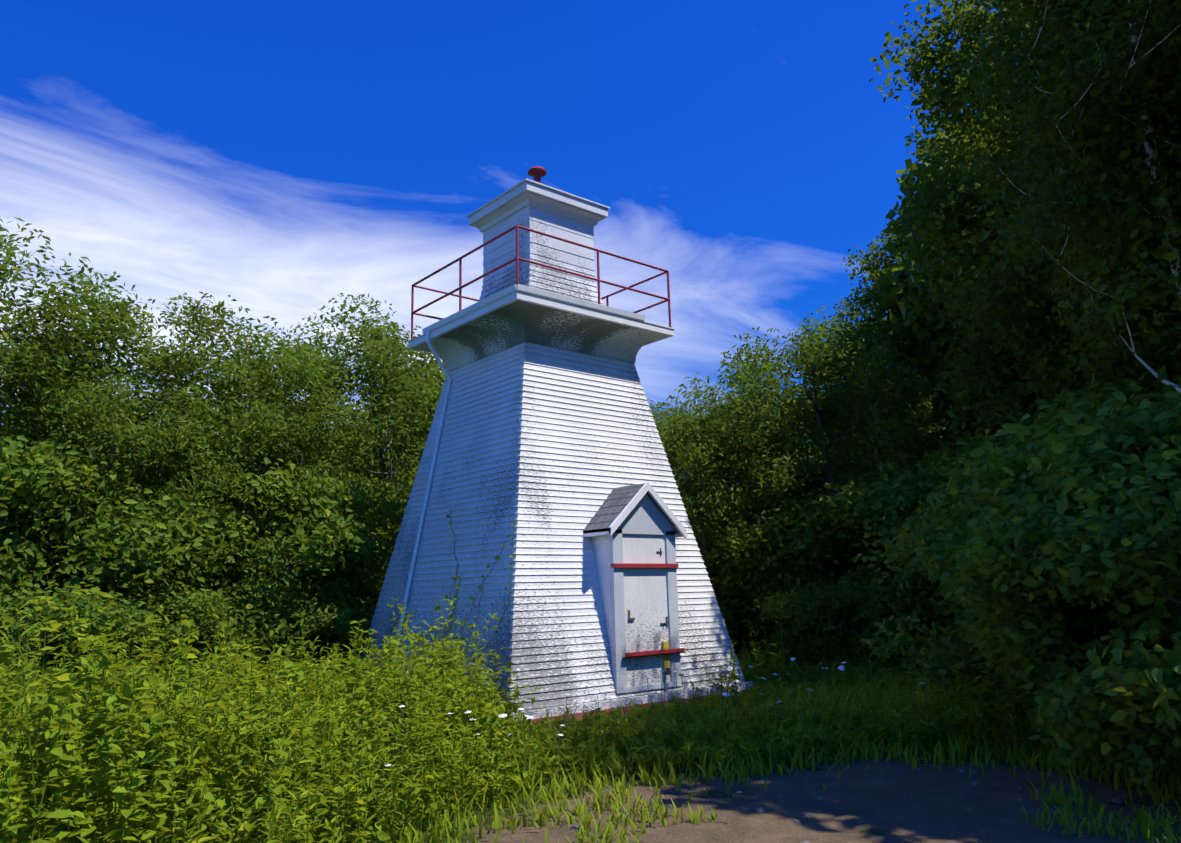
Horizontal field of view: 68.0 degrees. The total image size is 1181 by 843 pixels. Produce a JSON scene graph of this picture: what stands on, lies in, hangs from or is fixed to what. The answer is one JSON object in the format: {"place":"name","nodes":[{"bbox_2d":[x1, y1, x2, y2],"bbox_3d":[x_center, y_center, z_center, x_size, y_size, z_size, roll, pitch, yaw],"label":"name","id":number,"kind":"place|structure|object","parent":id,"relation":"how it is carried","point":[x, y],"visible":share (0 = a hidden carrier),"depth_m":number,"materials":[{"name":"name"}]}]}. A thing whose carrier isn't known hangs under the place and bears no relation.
{"place":"outdoors","nodes":[
{"label":"outdoors","id":0,"kind":"place"},
{"bbox_2d":[0,0,1016,503],"label":"sky","id":1,"kind":"structure","parent":0,"point":[283,158],"materials":[{"name":"blue"}]},
{"bbox_2d":[0,586,1180,842],"bbox_3d":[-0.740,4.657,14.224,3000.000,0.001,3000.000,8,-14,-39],"label":"ground","id":2,"kind":"structure","parent":0,"point":[713,793],"depth_m":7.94,"materials":[{"name":"green plant"}]},
{"bbox_2d":[0,217,952,685],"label":"trees","id":3,"kind":"object","parent":2,"relation":"on","point":[72,401],"visible":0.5,"depth_m":16.43,"materials":[{"name":"green plant"}]},
{"bbox_2d":[0,374,973,641],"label":"cherry trees","id":4,"kind":"object","parent":2,"relation":"on","point":[652,416],"depth_m":27.44,"materials":[{"name":"green plant"}]},
{"bbox_2d":[360,166,753,733],"bbox_3d":[-0.882,0.171,15.082,4.914,9.840,4.845,8,-14,-39],"label":"lighthouse","id":5,"kind":"object","parent":2,"relation":"on","point":[543,430],"visible":0.94,"depth_m":13.58,"materials":[{"name":"paint"}]},
{"bbox_2d":[433,508,514,674],"bbox_3d":[-1.772,2.608,12.587,0.651,2.944,2.106,8,-14,-39],"label":"vine on wall","id":6,"kind":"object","parent":5,"relation":"on","point":[497,557],"visible":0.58,"depth_m":12.47,"materials":[{"name":"green plant"}]},
{"bbox_2d":[0,364,1180,786],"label":"bushes","id":7,"kind":"object","parent":2,"relation":"on","point":[1046,562],"visible":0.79,"depth_m":11.20,"materials":[{"name":"green plant"}]},
{"bbox_2d":[285,658,923,840],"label":"wild flowers","id":8,"kind":"object","parent":2,"relation":"on","point":[841,668],"visible":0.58,"depth_m":9.65,"materials":[{"name":"white plant"}]},
{"bbox_2d":[782,0,1180,492],"bbox_3d":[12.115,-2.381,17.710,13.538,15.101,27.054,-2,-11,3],"label":"maple tree leaves","id":9,"kind":"object","parent":2,"relation":"on","point":[971,327],"visible":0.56,"depth_m":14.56,"materials":[{"name":"green plant"}]},
{"bbox_2d":[363,746,1180,842],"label":"dirt path","id":10,"kind":"structure","parent":0,"point":[927,805],"depth_m":7.22,"materials":[{"name":"brown soil"}]},
{"bbox_2d":[506,760,1165,842],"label":"path pebbles","id":11,"kind":"object","parent":10,"relation":"on","point":[762,810],"visible":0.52,"depth_m":7.21,"materials":[{"name":"stone"}]}
]}

